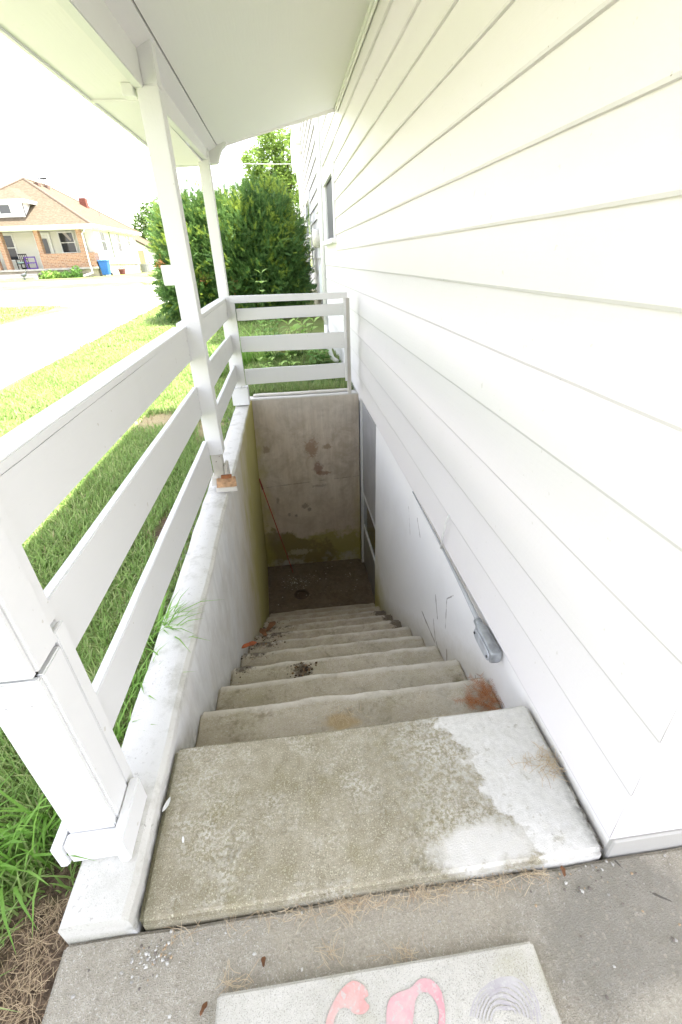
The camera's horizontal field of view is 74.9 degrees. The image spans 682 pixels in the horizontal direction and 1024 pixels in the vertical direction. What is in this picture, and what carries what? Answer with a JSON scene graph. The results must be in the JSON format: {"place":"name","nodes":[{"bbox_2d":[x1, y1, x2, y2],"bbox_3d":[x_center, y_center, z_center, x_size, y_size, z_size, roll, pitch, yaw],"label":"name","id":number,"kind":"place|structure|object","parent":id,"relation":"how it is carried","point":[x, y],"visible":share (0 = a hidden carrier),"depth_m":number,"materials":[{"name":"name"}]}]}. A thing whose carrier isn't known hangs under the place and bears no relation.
{"place":"outdoors","nodes":[
{"label":"outdoors","id":0,"kind":"place"},
{"bbox_2d":[0,305,59,323],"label":"island grass","id":1,"kind":"structure","parent":0,"point":[19,314],"depth_m":12.06,"materials":[{"name":"plant"}]},
{"bbox_2d":[0,278,155,286],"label":"sidewalk","id":2,"kind":"structure","parent":0,"point":[73,282],"depth_m":21.69,"materials":[{"name":"concrete"}]},
{"bbox_2d":[0,285,160,305],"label":"street","id":3,"kind":"structure","parent":0,"point":[60,296],"depth_m":15.71,"materials":[{"name":"white asphalt"}]},
{"bbox_2d":[0,299,165,388],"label":"driveway","id":4,"kind":"structure","parent":0,"point":[29,346],"depth_m":9.09,"materials":[{"name":"concrete"}]},
{"bbox_2d":[0,33,297,238],"label":"sky","id":5,"kind":"structure","parent":0,"point":[47,127],"materials":[{"name":"white"}]},
{"bbox_2d":[0,270,352,1023],"bbox_3d":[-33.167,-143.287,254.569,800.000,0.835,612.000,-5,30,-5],"label":"lawn","id":6,"kind":"structure","parent":0,"point":[52,892],"depth_m":1.22,"materials":[{"name":"green plant"}]},
{"bbox_2d":[0,895,29,1011],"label":"grass tuft","id":7,"kind":"object","parent":6,"relation":"on","point":[5,938],"visible":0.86,"depth_m":0.98,"materials":[{"name":"green plant"}]},
{"bbox_2d":[0,770,31,885],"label":"grass tuft","id":8,"kind":"object","parent":6,"relation":"on","point":[11,868],"visible":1,"depth_m":1.09,"materials":[{"name":"green plant"}]},
{"bbox_2d":[0,892,69,1023],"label":"mulch straw","id":9,"kind":"object","parent":6,"relation":"on","point":[14,981],"visible":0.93,"depth_m":0.96,"materials":[{"name":"brown plant"}]},
{"bbox_2d":[0,790,94,952],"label":"grass tuft","id":10,"kind":"object","parent":6,"relation":"on","point":[34,814],"visible":0.7,"depth_m":1.10,"materials":[{"name":"green plant"}]},
{"bbox_2d":[38,269,62,278],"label":"hosta clump","id":11,"kind":"object","parent":6,"relation":"on","point":[50,274],"visible":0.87,"depth_m":24.75,"materials":[{"name":"green plant"}]},
{"bbox_2d":[0,177,141,280],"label":"bungalow","id":12,"kind":"object","parent":6,"relation":"on","point":[48,227],"visible":0.94,"depth_m":25.21,"materials":[{"name":"brick"},{"name":"shingle"},{"name":"siding"}]},
{"bbox_2d":[0,204,12,214],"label":"dormer window","id":13,"kind":"structure","parent":12,"relation":"in","point":[5,209],"depth_m":23.73,"materials":[{"name":"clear glass"}]},
{"bbox_2d":[3,234,19,260],"bbox_3d":[-19.236,-15.285,25.797,0.840,1.340,0.060,-5,30,-5],"label":"front window","id":14,"kind":"structure","parent":12,"relation":"in","point":[10,243],"depth_m":25.78,"materials":[{"name":"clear glass"}]},
{"bbox_2d":[15,254,30,269],"bbox_3d":[-18.184,-14.286,25.431,0.460,0.780,0.510,-5,30,-5],"label":"porch chair","id":15,"kind":"object","parent":12,"relation":"on","point":[22,262],"visible":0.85,"depth_m":25.44,"materials":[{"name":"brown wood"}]},
{"bbox_2d":[24,256,38,268],"bbox_3d":[-17.487,-14.058,25.148,0.600,0.620,0.040,-5,30,-5],"label":"purple frame","id":16,"kind":"object","parent":12,"relation":"on","point":[31,262],"visible":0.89,"depth_m":25.13,"materials":[{"name":"paint"}]},
{"bbox_2d":[32,232,54,268],"bbox_3d":[-17.241,-15.267,26.045,0.900,1.810,0.080,-5,30,-5],"label":"front door","id":17,"kind":"structure","parent":12,"relation":"in","point":[45,236],"depth_m":25.87,"materials":[{"name":"white glass"}]},
{"bbox_2d":[56,231,78,252],"bbox_3d":[-15.940,-15.710,25.987,0.890,1.110,0.060,-5,30,-5],"label":"front window","id":18,"kind":"structure","parent":12,"relation":"in","point":[66,239],"depth_m":25.97,"materials":[{"name":"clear glass"}]},
{"bbox_2d":[98,230,108,251],"bbox_3d":[-13.991,-15.935,26.241,0.060,1.100,0.840,-5,30,-5],"label":"side window","id":19,"kind":"structure","parent":12,"relation":"in","point":[101,234],"depth_m":26.21,"materials":[{"name":"clear glass"}]},
{"bbox_2d":[114,233,122,252],"bbox_3d":[-14.314,-17.343,28.703,0.060,1.120,0.790,-5,30,-5],"label":"side window","id":20,"kind":"structure","parent":12,"relation":"in","point":[117,237],"depth_m":28.70,"materials":[{"name":"clear glass"}]},
{"bbox_2d":[125,235,131,246],"bbox_3d":[-14.568,-18.577,30.516,0.060,0.760,0.690,-5,30,-5],"label":"side window","id":21,"kind":"structure","parent":12,"relation":"in","point":[127,236],"depth_m":30.53,"materials":[{"name":"clear glass"}]},
{"bbox_2d":[60,265,82,277],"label":"ornamental grass","id":22,"kind":"object","parent":6,"relation":"on","point":[75,273],"depth_m":24.84,"materials":[{"name":"green plant"}]},
{"bbox_2d":[97,260,112,275],"bbox_3d":[-13.533,-14.020,25.602,0.520,0.800,0.615,-5,30,-5],"label":"trash bin","id":23,"kind":"object","parent":6,"relation":"on","point":[104,265],"visible":1,"depth_m":25.41,"materials":[{"name":"blue plastic"}]},
{"bbox_2d":[118,267,124,274],"bbox_3d":[-13.770,-15.175,28.008,0.400,0.433,0.380,-14,32,-20],"label":"garden tub","id":24,"kind":"object","parent":6,"relation":"on","point":[121,271],"visible":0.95,"depth_m":27.93,"materials":[{"name":"red plastic"}]},
{"bbox_2d":[112,687,154,746],"bbox_3d":[-0.631,0.676,1.363,0.231,0.144,0.261,8,31,17],"label":"grass tuft","id":25,"kind":"object","parent":6,"relation":"on","point":[118,733],"visible":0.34,"depth_m":1.40,"materials":[{"name":"green plant"}]},
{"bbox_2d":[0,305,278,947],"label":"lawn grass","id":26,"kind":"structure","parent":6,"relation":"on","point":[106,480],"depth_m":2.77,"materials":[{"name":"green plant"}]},
{"bbox_2d":[128,197,157,243],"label":"leafy tree","id":27,"kind":"object","parent":6,"relation":"on","point":[139,218],"visible":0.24,"depth_m":48.15,"materials":[{"name":"green plant"}]},
{"bbox_2d":[133,236,155,269],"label":"garage","id":28,"kind":"structure","parent":6,"relation":"on","point":[144,254],"depth_m":45.18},
{"bbox_2d":[136,250,145,269],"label":"door","id":29,"kind":"structure","parent":28,"relation":"in","point":[141,254],"depth_m":45.17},
{"bbox_2d":[140,264,151,272],"bbox_3d":[-13.921,-17.412,31.811,0.740,0.550,0.740,-5,30,-5],"label":"air conditioner","id":30,"kind":"object","parent":6,"relation":"on","point":[145,268],"visible":0.89,"depth_m":31.57,"materials":[{"name":"grey metal"}]},
{"bbox_2d":[122,642,193,710],"bbox_3d":[-0.647,0.584,1.526,0.264,0.144,0.231,22,37,35],"label":"grass tuft","id":31,"kind":"object","parent":6,"relation":"on","point":[136,684],"visible":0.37,"depth_m":1.55,"materials":[{"name":"green plant"}]},
{"bbox_2d":[58,400,268,945],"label":"retaining wall","id":32,"kind":"structure","parent":6,"relation":"on","point":[226,558],"depth_m":1.70,"materials":[{"name":"concrete"}]},
{"bbox_2d":[0,500,146,866],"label":"porch post","id":33,"kind":"object","parent":32,"relation":"on","point":[55,726],"visible":1,"depth_m":0.89,"materials":[{"name":"paint"}]},
{"bbox_2d":[0,326,212,727],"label":"board railing","id":34,"kind":"object","parent":33,"relation":"attached to","point":[52,455],"visible":0.9,"depth_m":1.24,"materials":[{"name":"paint"}]},
{"bbox_2d":[136,39,229,477],"bbox_3d":[-0.810,-1.078,2.297,0.155,2.055,0.110,-5,30,-5],"label":"porch post","id":35,"kind":"object","parent":32,"relation":"on","point":[178,273],"visible":0.84,"depth_m":2.13,"materials":[{"name":"paint"}]},
{"bbox_2d":[176,298,236,423],"bbox_3d":[-0.933,-1.126,3.324,0.072,0.729,1.778,-5,30,-5],"label":"board railing","id":36,"kind":"object","parent":35,"relation":"attached to","point":[214,316],"visible":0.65,"depth_m":3.37,"materials":[{"name":"paint"}]},
{"bbox_2d":[198,148,249,405],"bbox_3d":[-1.017,-1.986,3.900,0.158,2.098,0.122,-5,30,-5],"label":"porch post","id":37,"kind":"object","parent":32,"relation":"on","point":[240,395],"visible":0.79,"depth_m":3.84,"materials":[{"name":"paint"}]},
{"bbox_2d":[228,292,350,393],"bbox_3d":[-0.443,-1.547,4.211,1.073,0.936,0.086,-5,30,-5],"label":"board railing","id":38,"kind":"object","parent":37,"relation":"attached to","point":[324,340],"visible":1,"depth_m":4.17,"materials":[{"name":"paint"}]},
{"bbox_2d":[212,473,237,491],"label":"broken trim","id":39,"kind":"structure","parent":32,"relation":"on","point":[225,483],"depth_m":2.72,"materials":[{"name":"brown wood"}]},
{"bbox_2d":[142,586,223,659],"bbox_3d":[-0.626,0.449,1.723,0.340,0.181,0.365,6,31,14],"label":"grass tuft","id":40,"kind":"object","parent":6,"relation":"on","point":[166,616],"visible":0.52,"depth_m":1.73,"materials":[{"name":"green plant"}]},
{"bbox_2d":[150,417,231,653],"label":"grass","id":41,"kind":"structure","parent":6,"relation":"on","point":[178,567],"depth_m":2.12,"materials":[{"name":"green plant"}]},
{"bbox_2d":[186,345,227,375],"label":"daylily clump","id":42,"kind":"object","parent":6,"relation":"on","point":[209,352],"visible":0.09,"depth_m":5.70,"materials":[{"name":"green plant"}]},
{"bbox_2d":[139,163,317,323],"bbox_3d":[-2.352,-5.560,9.554,3.793,2.993,2.601,-5,30,-5],"label":"yew shrub","id":43,"kind":"object","parent":6,"relation":"on","point":[258,233],"visible":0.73,"depth_m":8.96,"materials":[{"name":"green plant"}]},
{"bbox_2d":[207,321,281,367],"bbox_3d":[-1.346,-2.265,6.033,1.329,0.574,1.487,16,34,28],"label":"daylily clump","id":44,"kind":"object","parent":6,"relation":"on","point":[245,361],"visible":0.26,"depth_m":6.01,"materials":[{"name":"green plant"}]},
{"bbox_2d":[218,325,287,363],"bbox_3d":[-1.043,-2.205,5.922,1.544,0.563,1.566,24,39,38],"label":"daylily clump","id":45,"kind":"object","parent":6,"relation":"on","point":[259,354],"visible":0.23,"depth_m":5.96,"materials":[{"name":"green plant"}]},
{"bbox_2d":[255,269,272,351],"bbox_3d":[-1.024,-2.570,5.927,0.251,1.166,0.246,22,38,36],"label":"weed sapling","id":46,"kind":"object","parent":6,"relation":"on","point":[261,281],"visible":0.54,"depth_m":5.81,"materials":[{"name":"green plant"}]},
{"bbox_2d":[256,357,273,367],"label":"weed","id":47,"kind":"object","parent":6,"relation":"on","point":[272,358],"visible":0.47,"depth_m":5.28,"materials":[{"name":"green plant"}]},
{"bbox_2d":[240,126,299,230],"bbox_3d":[-2.654,-13.561,19.757,3.419,5.891,2.199,-5,30,-5],"label":"leafy tree","id":48,"kind":"object","parent":6,"relation":"on","point":[275,150],"visible":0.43,"depth_m":18.62,"materials":[{"name":"green plant"}]},
{"bbox_2d":[256,318,288,362],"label":"leafy plant","id":49,"kind":"object","parent":6,"relation":"on","point":[276,353],"visible":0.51,"depth_m":5.79,"materials":[{"name":"green plant"}]},
{"bbox_2d":[285,350,299,365],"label":"weed","id":50,"kind":"object","parent":6,"relation":"on","point":[295,354],"visible":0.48,"depth_m":5.45,"materials":[{"name":"green plant"}]},
{"bbox_2d":[282,317,318,359],"bbox_3d":[-0.521,-2.304,5.953,0.567,0.668,0.433,-18,33,-26],"label":"leafy plant","id":51,"kind":"object","parent":6,"relation":"on","point":[294,327],"visible":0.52,"depth_m":5.88,"materials":[{"name":"green plant"}]},
{"bbox_2d":[307,349,321,364],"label":"weed","id":52,"kind":"object","parent":6,"relation":"on","point":[308,352],"visible":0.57,"depth_m":5.35,"materials":[{"name":"green plant"}]},
{"bbox_2d":[305,349,331,364],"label":"leafy plant","id":53,"kind":"object","parent":6,"relation":"on","point":[316,351],"visible":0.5,"depth_m":5.67,"materials":[{"name":"green plant"}]},
{"bbox_2d":[290,0,681,860],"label":"white house","id":54,"kind":"structure","parent":6,"relation":"on","point":[502,206],"depth_m":1.22,"materials":[{"name":"paint"}]},
{"bbox_2d":[0,0,377,167],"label":"porch roof","id":55,"kind":"structure","parent":54,"relation":"attached to","point":[231,72],"depth_m":2.23,"materials":[{"name":"paint"}]},
{"bbox_2d":[128,140,305,163],"bbox_3d":[-10.642,-21.486,25.765,0.018,8.615,44.506,-15,32,-21],"label":"service wire","id":56,"kind":"object","parent":54,"relation":"attached to","point":[250,163],"visible":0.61,"depth_m":13.52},
{"bbox_2d":[305,191,313,270],"bbox_3d":[-0.779,-6.839,11.003,0.050,1.560,2.000,-5,30,-5],"label":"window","id":57,"kind":"structure","parent":54,"relation":"in","point":[307,205],"depth_m":10.82,"materials":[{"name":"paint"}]},
{"bbox_2d":[312,209,320,255],"bbox_3d":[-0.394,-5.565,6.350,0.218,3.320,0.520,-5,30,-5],"label":"electric meter","id":58,"kind":"object","parent":54,"relation":"attached to","point":[315,238],"visible":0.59,"depth_m":6.96,"materials":[{"name":"paint"}]},
{"bbox_2d":[319,265,322,303],"bbox_3d":[-0.289,-3.758,7.521,0.108,0.983,0.450,-5,30,-5],"label":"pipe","id":59,"kind":"object","parent":54,"relation":"attached to","point":[320,276],"visible":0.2,"depth_m":7.39,"materials":[{"name":"paint"}]},
{"bbox_2d":[319,267,321,292],"bbox_3d":[-0.343,-3.877,7.446,0.008,0.380,0.410,-5,30,-5],"label":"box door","id":60,"kind":"structure","parent":59,"relation":"in","point":[320,279],"depth_m":7.39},
{"bbox_2d":[314,117,328,331],"bbox_3d":[-0.281,-4.180,6.162,0.074,3.543,0.819,-2,30,0],"label":"downspout","id":61,"kind":"object","parent":54,"relation":"attached to","point":[319,183],"visible":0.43,"depth_m":6.45,"materials":[{"name":"paint"}]},
{"bbox_2d":[322,158,336,245],"bbox_3d":[-0.154,-3.884,5.703,0.115,0.790,1.520,-5,30,-5],"label":"window","id":62,"kind":"structure","parent":54,"relation":"in","point":[329,202],"depth_m":5.75,"materials":[{"name":"paint"}]},
{"bbox_2d":[328,349,338,362],"bbox_3d":[-0.107,-2.110,5.780,0.137,0.280,0.443,-3,30,-2],"label":"drain elbow","id":63,"kind":"object","parent":54,"relation":"attached to","point":[333,358],"visible":0.47,"depth_m":5.67,"materials":[{"name":"white plastic"}]},
{"bbox_2d":[363,403,375,599],"bbox_3d":[0.322,-0.028,4.758,0.028,2.045,0.940,-5,30,-5],"label":"cellar door","id":64,"kind":"structure","parent":54,"relation":"in","point":[369,426],"depth_m":4.74,"materials":[{"name":"grey metal"}]},
{"bbox_2d":[412,491,501,662],"bbox_3d":[0.471,0.120,2.064,0.054,0.262,1.257,-5,30,-5],"label":"electrical conduit","id":65,"kind":"object","parent":54,"relation":"attached to","point":[488,646],"visible":0.99,"depth_m":1.67,"materials":[{"name":"metal"}]},
{"bbox_2d":[244,349,353,396],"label":"grass","id":66,"kind":"structure","parent":0,"point":[324,384],"depth_m":5.05,"materials":[{"name":"green plant"}]},
{"bbox_2d":[268,558,374,616],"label":"stairwell floor","id":67,"kind":"structure","parent":0,"point":[334,585],"depth_m":5.31,"materials":[{"name":"grey concrete"}]},
{"bbox_2d":[259,478,292,571],"bbox_3d":[-0.760,0.186,5.287,0.324,1.243,0.019,9,32,19],"label":"red stick","id":68,"kind":"object","parent":67,"relation":"on","point":[274,520],"visible":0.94,"depth_m":5.23,"materials":[{"name":"red wood"}]},
{"bbox_2d":[294,589,309,598],"bbox_3d":[-0.455,0.968,5.186,0.180,0.034,0.180,-5,30,-5],"label":"floor drain","id":69,"kind":"object","parent":67,"relation":"on","point":[301,595],"visible":1,"depth_m":5.19,"materials":[{"name":"metal"}]},
{"bbox_2d":[250,388,360,566],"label":"wall","id":70,"kind":"structure","parent":67,"relation":"on","point":[307,445],"depth_m":5.09,"materials":[{"name":"concrete"},{"name":"algae"}]},
{"bbox_2d":[278,573,355,604],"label":"paint flakes","id":71,"kind":"object","parent":67,"relation":"on","point":[305,581],"visible":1,"depth_m":5.37,"materials":[{"name":"paint"}]},
{"bbox_2d":[139,603,602,930],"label":"staircase","id":72,"kind":"structure","parent":67,"relation":"on","point":[280,794],"depth_m":1.21,"materials":[{"name":"concrete"}]},
{"bbox_2d":[162,797,170,811],"bbox_3d":[-0.464,0.778,1.186,0.011,0.002,0.039,6,31,13],"label":"paint chip","id":73,"kind":"object","parent":72,"relation":"on","point":[166,804],"visible":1,"depth_m":1.18,"materials":[{"name":"white paint"}]},
{"bbox_2d":[242,641,256,647],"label":"dead leaf","id":74,"kind":"object","parent":72,"relation":"on","point":[249,644],"visible":1,"depth_m":2.69,"materials":[{"name":"orange plant"}]},
{"bbox_2d":[259,628,266,635],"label":"dead leaf","id":75,"kind":"object","parent":72,"relation":"on","point":[262,631],"visible":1,"depth_m":3.33,"materials":[{"name":"brown plant"}]},
{"bbox_2d":[266,621,275,630],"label":"dead leaf","id":76,"kind":"object","parent":72,"relation":"on","point":[271,625],"visible":1,"depth_m":3.64,"materials":[{"name":"brown plant"}]},
{"bbox_2d":[230,620,316,680],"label":"leaf litter","id":77,"kind":"object","parent":72,"relation":"on","point":[305,669],"visible":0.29,"depth_m":2.31,"materials":[{"name":"brown plant"}]},
{"bbox_2d":[320,705,371,729],"bbox_3d":[0.007,0.736,1.603,0.218,0.007,0.094,-5,30,-5],"label":"pine straw","id":78,"kind":"object","parent":72,"relation":"on","point":[343,718],"visible":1,"depth_m":1.60,"materials":[{"name":"brown plant"}]},
{"bbox_2d":[454,672,501,710],"bbox_3d":[0.513,0.675,1.648,0.225,0.037,0.202,-5,30,-5],"label":"dead sprig","id":79,"kind":"object","parent":72,"relation":"on","point":[484,688],"visible":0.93,"depth_m":1.65,"materials":[{"name":"brown plant"}]},
{"bbox_2d":[507,741,568,787],"bbox_3d":[0.562,0.703,1.236,0.149,0.008,0.130,-18,33,-25],"label":"pine straw","id":80,"kind":"object","parent":72,"relation":"on","point":[547,756],"visible":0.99,"depth_m":1.24,"materials":[{"name":"beige plant"}]},
{"bbox_2d":[41,847,681,1023],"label":"walkway","id":81,"kind":"structure","parent":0,"point":[633,943],"depth_m":0.95,"materials":[{"name":"concrete"}]},
{"bbox_2d":[199,1002,206,1015],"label":"dead leaf","id":82,"kind":"object","parent":81,"relation":"on","point":[204,1005],"visible":1,"depth_m":0.88,"materials":[{"name":"brown plant"}]},
{"bbox_2d":[261,956,265,966],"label":"dead leaf","id":83,"kind":"object","parent":81,"relation":"on","point":[263,958],"visible":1,"depth_m":0.94,"materials":[{"name":"brown plant"}]},
{"bbox_2d":[163,866,553,994],"bbox_3d":[0.057,0.911,0.966,0.895,0.008,0.172,-5,30,-5],"label":"pine straw","id":84,"kind":"object","parent":81,"relation":"on","point":[347,910],"visible":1,"depth_m":1.01,"materials":[{"name":"brown plant"}]},
{"bbox_2d":[68,854,680,1023],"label":"scattered grit","id":85,"kind":"object","parent":81,"relation":"on","point":[535,905],"visible":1,"depth_m":0.95,"materials":[{"name":"grey gravel"}]},
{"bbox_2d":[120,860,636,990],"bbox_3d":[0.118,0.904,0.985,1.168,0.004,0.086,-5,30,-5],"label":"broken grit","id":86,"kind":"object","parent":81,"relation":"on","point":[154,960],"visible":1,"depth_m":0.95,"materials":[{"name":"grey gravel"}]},
{"bbox_2d":[215,941,561,1023],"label":"painted stone","id":87,"kind":"object","parent":81,"relation":"on","point":[506,984],"visible":1,"depth_m":0.87,"materials":[{"name":"paint"}]},
{"bbox_2d":[560,865,565,876],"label":"dead leaf","id":88,"kind":"object","parent":81,"relation":"on","point":[563,870],"visible":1,"depth_m":1.05,"materials":[{"name":"brown plant"}]}
]}

